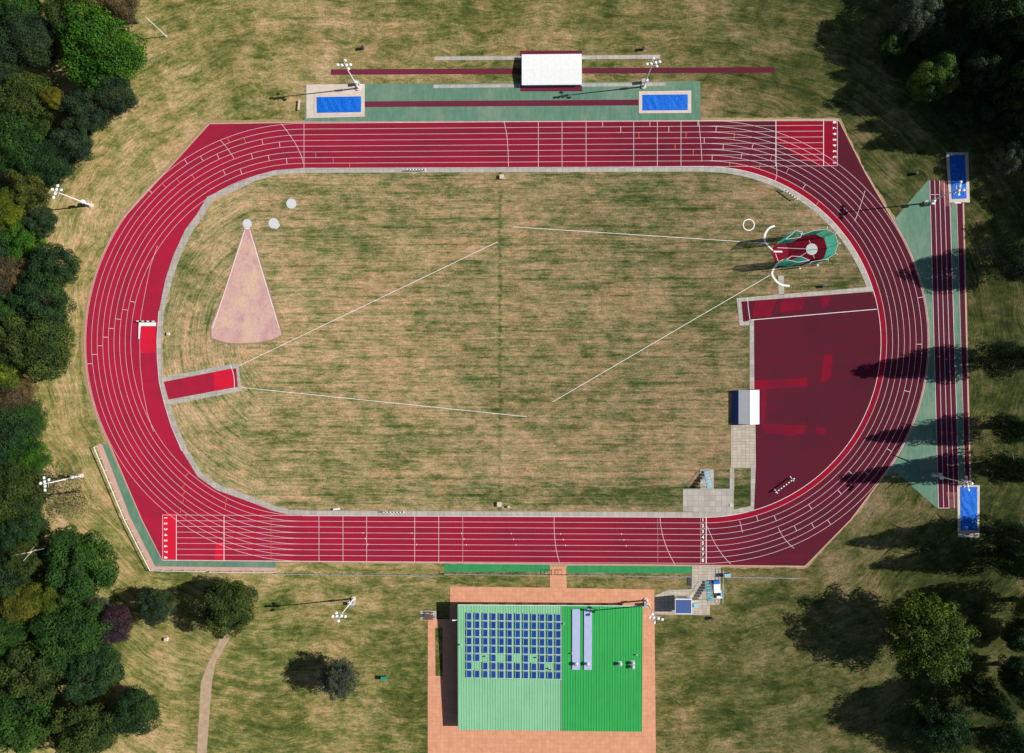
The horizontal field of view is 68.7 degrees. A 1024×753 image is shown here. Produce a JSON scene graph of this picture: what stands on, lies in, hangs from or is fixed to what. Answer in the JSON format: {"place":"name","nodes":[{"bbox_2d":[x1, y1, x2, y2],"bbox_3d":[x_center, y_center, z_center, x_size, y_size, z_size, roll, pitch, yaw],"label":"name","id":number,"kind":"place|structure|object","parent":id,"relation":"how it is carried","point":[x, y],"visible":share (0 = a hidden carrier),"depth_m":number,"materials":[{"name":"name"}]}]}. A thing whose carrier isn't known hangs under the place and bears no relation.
{"place":"outdoors","nodes":[
{"label":"outdoors","id":0,"kind":"place"},
{"bbox_2d":[97,444,275,571],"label":"concrete path","id":1,"kind":"structure","parent":0,"point":[107,466],"depth_m":161.78,"materials":[{"name":"beige concrete"}]},
{"bbox_2d":[197,633,228,752],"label":"path","id":2,"kind":"structure","parent":0,"point":[205,697],"depth_m":161.48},
{"bbox_2d":[0,0,1023,752],"bbox_3d":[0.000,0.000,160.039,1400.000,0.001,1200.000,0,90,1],"label":"ground","id":3,"kind":"structure","parent":0,"point":[766,660],"depth_m":159.70,"materials":[{"name":"green plant"}]},
{"bbox_2d":[0,187,29,234],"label":"tree","id":4,"kind":"object","parent":3,"relation":"on","point":[14,212],"visible":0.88,"depth_m":152.92,"materials":[{"name":"green plant"}]},
{"bbox_2d":[0,254,29,298],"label":"tree","id":5,"kind":"object","parent":3,"relation":"on","point":[6,285],"visible":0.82,"depth_m":152.81,"materials":[{"name":"brown plant"}]},
{"bbox_2d":[0,552,34,606],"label":"tree","id":6,"kind":"object","parent":3,"relation":"on","point":[8,580],"visible":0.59,"depth_m":151.24,"materials":[{"name":"green plant"}]},
{"bbox_2d":[0,608,35,656],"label":"tree","id":7,"kind":"object","parent":3,"relation":"on","point":[19,629],"visible":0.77,"depth_m":151.50,"materials":[{"name":"green plant"}]},
{"bbox_2d":[0,374,38,415],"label":"tree","id":8,"kind":"object","parent":3,"relation":"on","point":[7,399],"visible":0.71,"depth_m":154.62,"materials":[{"name":"brown plant"}]},
{"bbox_2d":[0,403,42,466],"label":"tree","id":9,"kind":"object","parent":3,"relation":"on","point":[15,434],"visible":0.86,"depth_m":153.38,"materials":[{"name":"green plant"}]},
{"bbox_2d":[0,217,46,265],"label":"tree","id":10,"kind":"object","parent":3,"relation":"on","point":[16,250],"visible":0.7,"depth_m":155.11,"materials":[{"name":"green plant"}]},
{"bbox_2d":[0,584,46,623],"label":"tree","id":11,"kind":"object","parent":3,"relation":"on","point":[25,613],"visible":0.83,"depth_m":150.66,"materials":[{"name":"green plant"}]},
{"bbox_2d":[0,506,49,556],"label":"tree","id":12,"kind":"object","parent":3,"relation":"on","point":[8,540],"visible":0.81,"depth_m":152.31,"materials":[{"name":"green plant"}]},
{"bbox_2d":[1,398,49,437],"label":"tree","id":13,"kind":"object","parent":3,"relation":"on","point":[37,416],"visible":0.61,"depth_m":156.81,"materials":[{"name":"green plant"}]},
{"bbox_2d":[0,0,50,32],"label":"tree","id":14,"kind":"object","parent":3,"relation":"on","point":[31,5],"visible":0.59,"depth_m":150.51,"materials":[{"name":"green plant"}]},
{"bbox_2d":[1,537,51,585],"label":"tree","id":15,"kind":"object","parent":3,"relation":"on","point":[35,562],"visible":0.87,"depth_m":152.14,"materials":[{"name":"green plant"}]},
{"bbox_2d":[1,434,53,477],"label":"tree","id":16,"kind":"object","parent":3,"relation":"on","point":[37,463],"visible":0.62,"depth_m":155.59,"materials":[{"name":"green plant"}]},
{"bbox_2d":[0,108,56,173],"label":"tree","id":17,"kind":"object","parent":3,"relation":"on","point":[10,156],"visible":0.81,"depth_m":151.82,"materials":[{"name":"green plant"}]},
{"bbox_2d":[0,70,57,133],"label":"tree","id":18,"kind":"object","parent":3,"relation":"on","point":[33,87],"visible":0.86,"depth_m":151.87,"materials":[{"name":"green plant"}]},
{"bbox_2d":[0,460,57,521],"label":"tree","id":19,"kind":"object","parent":3,"relation":"on","point":[35,490],"visible":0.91,"depth_m":152.09,"materials":[{"name":"green plant"}]},
{"bbox_2d":[4,167,54,209],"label":"tree","id":20,"kind":"object","parent":3,"relation":"on","point":[40,197],"visible":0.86,"depth_m":153.11,"materials":[{"name":"green plant"}]},
{"bbox_2d":[0,672,59,752],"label":"tree","id":21,"kind":"object","parent":3,"relation":"on","point":[19,732],"visible":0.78,"depth_m":151.71,"materials":[{"name":"green plant"}]},
{"bbox_2d":[0,7,61,69],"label":"tree","id":22,"kind":"object","parent":3,"relation":"on","point":[40,35],"visible":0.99,"depth_m":150.06,"materials":[{"name":"green plant"}]},
{"bbox_2d":[0,631,69,706],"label":"tree","id":23,"kind":"object","parent":3,"relation":"on","point":[26,654],"visible":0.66,"depth_m":150.87,"materials":[{"name":"green plant"}]},
{"bbox_2d":[0,308,75,380],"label":"tree","id":24,"kind":"object","parent":3,"relation":"on","point":[51,340],"visible":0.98,"depth_m":151.35,"materials":[{"name":"green plant"}]},
{"bbox_2d":[20,205,58,237],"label":"tree","id":25,"kind":"object","parent":3,"relation":"on","point":[45,219],"visible":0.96,"depth_m":155.78,"materials":[{"name":"green plant"}]},
{"bbox_2d":[7,267,76,326],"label":"tree","id":26,"kind":"object","parent":3,"relation":"on","point":[59,301],"visible":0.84,"depth_m":151.62,"materials":[{"name":"green plant"}]},
{"bbox_2d":[22,577,68,614],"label":"tree","id":27,"kind":"object","parent":3,"relation":"on","point":[38,588],"visible":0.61,"depth_m":151.59,"materials":[{"name":"green plant"}]},
{"bbox_2d":[16,137,75,188],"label":"tree","id":28,"kind":"object","parent":3,"relation":"on","point":[60,166],"visible":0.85,"depth_m":153.11,"materials":[{"name":"green plant"}]},
{"bbox_2d":[25,242,81,286],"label":"tree","id":29,"kind":"object","parent":3,"relation":"on","point":[42,256],"visible":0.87,"depth_m":152.28,"materials":[{"name":"green plant"}]},
{"bbox_2d":[45,119,94,164],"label":"tree","id":30,"kind":"object","parent":3,"relation":"on","point":[66,140],"visible":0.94,"depth_m":153.59,"materials":[{"name":"green plant"}]},
{"bbox_2d":[42,0,99,39],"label":"tree","id":31,"kind":"object","parent":3,"relation":"on","point":[52,9],"visible":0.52,"depth_m":150.12,"materials":[{"name":"green plant"}]},
{"bbox_2d":[43,458,99,526],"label":"tree","id":32,"kind":"object","parent":3,"relation":"on","point":[70,493],"visible":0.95,"depth_m":157.28,"materials":[{"name":"brown plant"}]},
{"bbox_2d":[29,597,115,671],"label":"tree","id":33,"kind":"object","parent":3,"relation":"on","point":[65,622],"visible":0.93,"depth_m":150.63,"materials":[{"name":"green plant"}]},
{"bbox_2d":[41,524,119,605],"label":"tree","id":34,"kind":"object","parent":3,"relation":"on","point":[86,549],"visible":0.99,"depth_m":151.34,"materials":[{"name":"green plant"}]},
{"bbox_2d":[54,86,109,135],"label":"tree","id":35,"kind":"object","parent":3,"relation":"on","point":[74,101],"visible":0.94,"depth_m":152.99,"materials":[{"name":"green plant"}]},
{"bbox_2d":[48,697,123,752],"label":"tree","id":36,"kind":"object","parent":3,"relation":"on","point":[90,732],"visible":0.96,"depth_m":151.59,"materials":[{"name":"green plant"}]},
{"bbox_2d":[60,640,124,704],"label":"tree","id":37,"kind":"object","parent":3,"relation":"on","point":[108,658],"visible":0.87,"depth_m":152.18,"materials":[{"name":"green plant"}]},
{"bbox_2d":[53,1,147,91],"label":"tree","id":38,"kind":"object","parent":3,"relation":"on","point":[122,57],"visible":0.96,"depth_m":150.59,"materials":[{"name":"green plant"}]},
{"bbox_2d":[88,604,132,644],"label":"tree","id":39,"kind":"object","parent":3,"relation":"on","point":[120,614],"visible":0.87,"depth_m":155.08,"materials":[{"name":"purple plant"}]},
{"bbox_2d":[93,73,139,115],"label":"tree","id":40,"kind":"object","parent":3,"relation":"on","point":[123,99],"visible":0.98,"depth_m":153.69,"materials":[{"name":"green plant"}]},
{"bbox_2d":[95,0,139,27],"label":"tree","id":41,"kind":"object","parent":3,"relation":"on","point":[117,9],"visible":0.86,"depth_m":152.71,"materials":[{"name":"brown plant"}]},
{"bbox_2d":[108,684,161,738],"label":"tree","id":42,"kind":"object","parent":3,"relation":"on","point":[143,708],"visible":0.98,"depth_m":153.01,"materials":[{"name":"green plant"}]},
{"bbox_2d":[135,588,178,628],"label":"tree","id":43,"kind":"object","parent":3,"relation":"on","point":[158,614],"visible":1,"depth_m":155.96,"materials":[{"name":"green plant"}]},
{"bbox_2d":[103,444,275,567],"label":"green strip","id":44,"kind":"object","parent":3,"relation":"on","point":[141,528],"visible":1,"depth_m":161.75,"materials":[{"name":"green rubber"}]},
{"bbox_2d":[197,577,258,639],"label":"tree","id":45,"kind":"object","parent":3,"relation":"on","point":[221,594],"visible":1,"depth_m":154.03,"materials":[{"name":"green plant"}]},
{"bbox_2d":[306,84,364,117],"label":"jumps apron","id":46,"kind":"object","parent":3,"relation":"on","point":[312,90],"visible":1,"depth_m":160.91,"materials":[{"name":"concrete"}]},
{"bbox_2d":[314,94,364,115],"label":"sand pit","id":47,"kind":"object","parent":46,"relation":"on","point":[334,104],"visible":1,"depth_m":160.73,"materials":[{"name":"concrete"}]},
{"bbox_2d":[315,655,365,701],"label":"tree","id":48,"kind":"object","parent":3,"relation":"on","point":[339,678],"visible":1,"depth_m":154.17,"materials":[{"name":"green plant"}]},
{"bbox_2d":[81,116,894,568],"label":"worn verge","id":49,"kind":"structure","parent":3,"relation":"on","point":[187,144],"depth_m":161.21,"materials":[{"name":"soil"}]},
{"bbox_2d":[444,564,548,571],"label":"green strip","id":50,"kind":"object","parent":3,"relation":"on","point":[491,568],"visible":1,"depth_m":160.11,"materials":[{"name":"green rubber"}]},
{"bbox_2d":[305,81,700,121],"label":"jumps apron","id":51,"kind":"object","parent":3,"relation":"on","point":[405,92],"visible":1,"depth_m":160.04,"materials":[{"name":"green rubber"}]},
{"bbox_2d":[365,100,638,106],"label":"runway","id":52,"kind":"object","parent":51,"relation":"on","point":[498,103],"visible":1,"depth_m":160.06,"materials":[{"name":"rubber"}]},
{"bbox_2d":[85,121,928,565],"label":"track surface","id":53,"kind":"object","parent":3,"relation":"on","point":[163,483],"visible":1,"depth_m":160.28,"materials":[{"name":"rubber"}]},
{"bbox_2d":[84,120,929,566],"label":"track edging","id":54,"kind":"object","parent":53,"relation":"on","point":[564,564],"visible":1,"depth_m":160.03,"materials":[{"name":"concrete"}]},
{"bbox_2d":[86,119,964,563],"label":"lane markings","id":55,"kind":"object","parent":53,"relation":"on","point":[414,527],"visible":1,"depth_m":159.71,"materials":[{"name":"paint"}]},
{"bbox_2d":[704,164,886,522],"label":"surface patch","id":56,"kind":"object","parent":53,"relation":"on","point":[859,431],"visible":1,"depth_m":158.50,"materials":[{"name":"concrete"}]},
{"bbox_2d":[777,121,836,165],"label":"surface patch","id":57,"kind":"object","parent":53,"relation":"on","point":[812,136],"visible":1,"depth_m":158.62,"materials":[{"name":"rubber"}]},
{"bbox_2d":[161,172,874,511],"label":"infield","id":58,"kind":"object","parent":3,"relation":"on","point":[531,322],"visible":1,"depth_m":160.14,"materials":[{"name":"green plant"}]},
{"bbox_2d":[159,369,237,399],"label":"javelin runway","id":59,"kind":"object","parent":58,"relation":"on","point":[191,385],"visible":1,"depth_m":161.53,"materials":[{"name":"rubber"}]},
{"bbox_2d":[209,228,283,344],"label":"sector edge","id":60,"kind":"object","parent":58,"relation":"on","point":[216,340],"visible":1,"depth_m":161.27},
{"bbox_2d":[211,229,281,342],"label":"shot put sector","id":61,"kind":"object","parent":60,"relation":"on","point":[245,312],"visible":1,"depth_m":161.27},
{"bbox_2d":[157,167,872,516],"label":"kerb","id":62,"kind":"structure","parent":58,"relation":"on","point":[195,221],"depth_m":160.32,"materials":[{"name":"concrete"}]},
{"bbox_2d":[763,225,840,286],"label":"hammer cage","id":63,"kind":"object","parent":58,"relation":"on","point":[810,248],"visible":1,"depth_m":158.58,"materials":[{"name":"fabric"}]},
{"bbox_2d":[741,292,880,509],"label":"jump area","id":64,"kind":"object","parent":58,"relation":"on","point":[837,403],"visible":1,"depth_m":158.61,"materials":[{"name":"rubber"}]},
{"bbox_2d":[331,67,773,74],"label":"runway","id":65,"kind":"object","parent":3,"relation":"on","point":[584,70],"visible":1,"depth_m":159.70,"materials":[{"name":"rubber"}]},
{"bbox_2d":[567,566,691,572],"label":"green strip","id":66,"kind":"object","parent":3,"relation":"on","point":[629,569],"visible":1,"depth_m":159.48,"materials":[{"name":"green rubber"}]},
{"bbox_2d":[873,23,908,56],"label":"tree","id":67,"kind":"object","parent":3,"relation":"on","point":[886,48],"visible":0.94,"depth_m":152.88,"materials":[{"name":"green plant"}]},
{"bbox_2d":[881,33,922,77],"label":"tree","id":68,"kind":"object","parent":3,"relation":"on","point":[899,66],"visible":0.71,"depth_m":155.16,"materials":[{"name":"green plant"}]},
{"bbox_2d":[885,180,937,507],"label":"jumps apron","id":69,"kind":"object","parent":3,"relation":"on","point":[914,465],"visible":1,"depth_m":158.12,"materials":[{"name":"green rubber"}]},
{"bbox_2d":[930,180,957,507],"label":"runway","id":70,"kind":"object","parent":69,"relation":"on","point":[943,338],"visible":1,"depth_m":158.02,"materials":[{"name":"rubber"}]},
{"bbox_2d":[887,0,946,43],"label":"tree","id":71,"kind":"object","parent":3,"relation":"on","point":[905,15],"visible":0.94,"depth_m":149.53,"materials":[{"name":"green plant"}]},
{"bbox_2d":[880,588,981,686],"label":"tree","id":72,"kind":"object","parent":3,"relation":"on","point":[918,622],"visible":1,"depth_m":146.86,"materials":[{"name":"green plant"}]},
{"bbox_2d":[906,50,960,101],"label":"tree","id":73,"kind":"object","parent":3,"relation":"on","point":[941,72],"visible":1,"depth_m":149.18,"materials":[{"name":"green plant"}]},
{"bbox_2d":[908,0,974,63],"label":"tree","id":74,"kind":"object","parent":3,"relation":"on","point":[925,43],"visible":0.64,"depth_m":150.73,"materials":[{"name":"green plant"}]},
{"bbox_2d":[908,693,975,752],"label":"tree","id":75,"kind":"object","parent":3,"relation":"on","point":[941,723],"visible":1,"depth_m":148.75,"materials":[{"name":"green plant"}]},
{"bbox_2d":[918,78,973,124],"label":"tree","id":76,"kind":"object","parent":3,"relation":"on","point":[932,103],"visible":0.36,"depth_m":153.18,"materials":[{"name":"green plant"}]},
{"bbox_2d":[950,202,964,484],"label":"jumps apron","id":77,"kind":"object","parent":3,"relation":"on","point":[955,276],"visible":0.92,"depth_m":157.96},
{"bbox_2d":[946,152,969,201],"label":"sand pit","id":78,"kind":"object","parent":3,"relation":"on","point":[957,166],"visible":0.93,"depth_m":157.85,"materials":[{"name":"fabric"}]},
{"bbox_2d":[957,203,969,484],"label":"runway","id":79,"kind":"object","parent":3,"relation":"on","point":[962,312],"visible":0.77,"depth_m":157.92,"materials":[{"name":"rubber"}]},
{"bbox_2d":[930,17,996,76],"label":"tree","id":80,"kind":"object","parent":3,"relation":"on","point":[959,51],"visible":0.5,"depth_m":149.69,"materials":[{"name":"green plant"}]},
{"bbox_2d":[957,485,979,536],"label":"sand pit","id":81,"kind":"object","parent":3,"relation":"on","point":[968,504],"visible":0.95,"depth_m":157.80,"materials":[{"name":"concrete"}]},
{"bbox_2d":[955,672,1017,722],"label":"tree","id":82,"kind":"object","parent":3,"relation":"on","point":[992,702],"visible":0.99,"depth_m":150.31,"materials":[{"name":"green plant"}]},
{"bbox_2d":[957,39,1016,94],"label":"tree","id":83,"kind":"object","parent":3,"relation":"on","point":[994,60],"visible":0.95,"depth_m":147.00,"materials":[{"name":"green plant"}]},
{"bbox_2d":[959,0,1023,43],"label":"tree","id":84,"kind":"object","parent":3,"relation":"on","point":[982,20],"visible":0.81,"depth_m":145.61,"materials":[{"name":"green plant"}]},
{"bbox_2d":[972,716,1023,752],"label":"tree","id":85,"kind":"object","parent":3,"relation":"on","point":[1010,739],"visible":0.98,"depth_m":149.10,"materials":[{"name":"green plant"}]},
{"bbox_2d":[973,11,1023,74],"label":"tree","id":86,"kind":"object","parent":3,"relation":"on","point":[1017,22],"visible":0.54,"depth_m":144.66,"materials":[{"name":"green plant"}]},
{"bbox_2d":[974,340,1023,380],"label":"tree","id":87,"kind":"object","parent":3,"relation":"on","point":[1010,354],"visible":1,"depth_m":150.20,"materials":[{"name":"green plant"}]},
{"bbox_2d":[977,447,1023,489],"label":"tree","id":88,"kind":"object","parent":3,"relation":"on","point":[1008,468],"visible":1,"depth_m":149.83,"materials":[{"name":"green plant"}]},
{"bbox_2d":[978,54,1023,109],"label":"tree","id":89,"kind":"object","parent":3,"relation":"on","point":[1017,72],"visible":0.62,"depth_m":147.21,"materials":[{"name":"green plant"}]},
{"bbox_2d":[979,514,1023,555],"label":"tree","id":90,"kind":"object","parent":3,"relation":"on","point":[1011,543],"visible":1,"depth_m":150.45,"materials":[{"name":"green plant"}]},
{"bbox_2d":[983,540,1023,581],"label":"tree","id":91,"kind":"object","parent":3,"relation":"on","point":[1016,568],"visible":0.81,"depth_m":151.21,"materials":[{"name":"green plant"}]},
{"bbox_2d":[985,410,1023,445],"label":"tree","id":92,"kind":"object","parent":3,"relation":"on","point":[1013,426],"visible":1,"depth_m":151.02,"materials":[{"name":"green plant"}]},
{"bbox_2d":[987,237,1023,282],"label":"tree","id":93,"kind":"object","parent":3,"relation":"on","point":[1009,253],"visible":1,"depth_m":149.86,"materials":[{"name":"green plant"}]},
{"bbox_2d":[990,141,1023,174],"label":"tree","id":94,"kind":"object","parent":3,"relation":"on","point":[1004,154],"visible":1,"depth_m":151.88,"materials":[{"name":"green plant"}]},
{"bbox_2d":[996,654,1023,709],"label":"tree","id":95,"kind":"object","parent":3,"relation":"on","point":[1013,667],"visible":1,"depth_m":149.37,"materials":[{"name":"green plant"}]},
{"bbox_2d":[1000,617,1023,652],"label":"tree","id":96,"kind":"object","parent":3,"relation":"on","point":[1012,635],"visible":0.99,"depth_m":152.71,"materials":[{"name":"green plant"}]},
{"bbox_2d":[163,276,872,511],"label":"concrete path","id":97,"kind":"structure","parent":0,"point":[236,366],"depth_m":158.87,"materials":[{"name":"grey concrete"}]},
{"bbox_2d":[428,566,655,752],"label":"brick path","id":98,"kind":"structure","parent":0,"point":[445,735],"depth_m":159.92,"materials":[{"name":"orange brick"}]},
{"bbox_2d":[452,602,642,731],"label":"clubhouse","id":99,"kind":"structure","parent":98,"relation":"on","point":[525,666],"depth_m":156.80,"materials":[{"name":"green metal"}]},
{"bbox_2d":[435,55,659,59],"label":"concrete path","id":100,"kind":"structure","parent":0,"point":[520,57],"depth_m":160.00,"materials":[{"name":"grey concrete"}]},
{"bbox_2d":[433,82,665,87],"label":"concrete path","id":101,"kind":"structure","parent":0,"point":[519,85],"depth_m":160.02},
{"bbox_2d":[522,54,581,86],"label":"mat cover","id":102,"kind":"object","parent":101,"relation":"on","point":[551,69],"visible":1,"depth_m":158.53,"materials":[{"name":"white metal"}]},
{"bbox_2d":[639,91,690,110],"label":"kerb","id":103,"kind":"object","parent":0,"point":[663,91],"visible":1,"depth_m":159.32,"materials":[{"name":"concrete"}]},
{"bbox_2d":[639,92,690,112],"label":"sand pit","id":104,"kind":"object","parent":103,"relation":"on","point":[664,102],"visible":1,"depth_m":159.19,"materials":[{"name":"concrete"}]},
{"bbox_2d":[655,566,720,614],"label":"paving","id":105,"kind":"structure","parent":0,"point":[664,601],"depth_m":159.12,"materials":[{"name":"beige concrete"}]},
{"bbox_2d":[683,469,733,511],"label":"paving","id":106,"kind":"structure","parent":0,"point":[704,499],"depth_m":159.07,"materials":[{"name":"concrete"}]},
{"bbox_2d":[731,425,755,467],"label":"paving","id":107,"kind":"structure","parent":0,"point":[743,446],"depth_m":158.90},
{"bbox_2d":[733,390,758,423],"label":"mat cover","id":108,"kind":"object","parent":107,"relation":"on","point":[745,406],"visible":1,"depth_m":157.25,"materials":[{"name":"white metal"}]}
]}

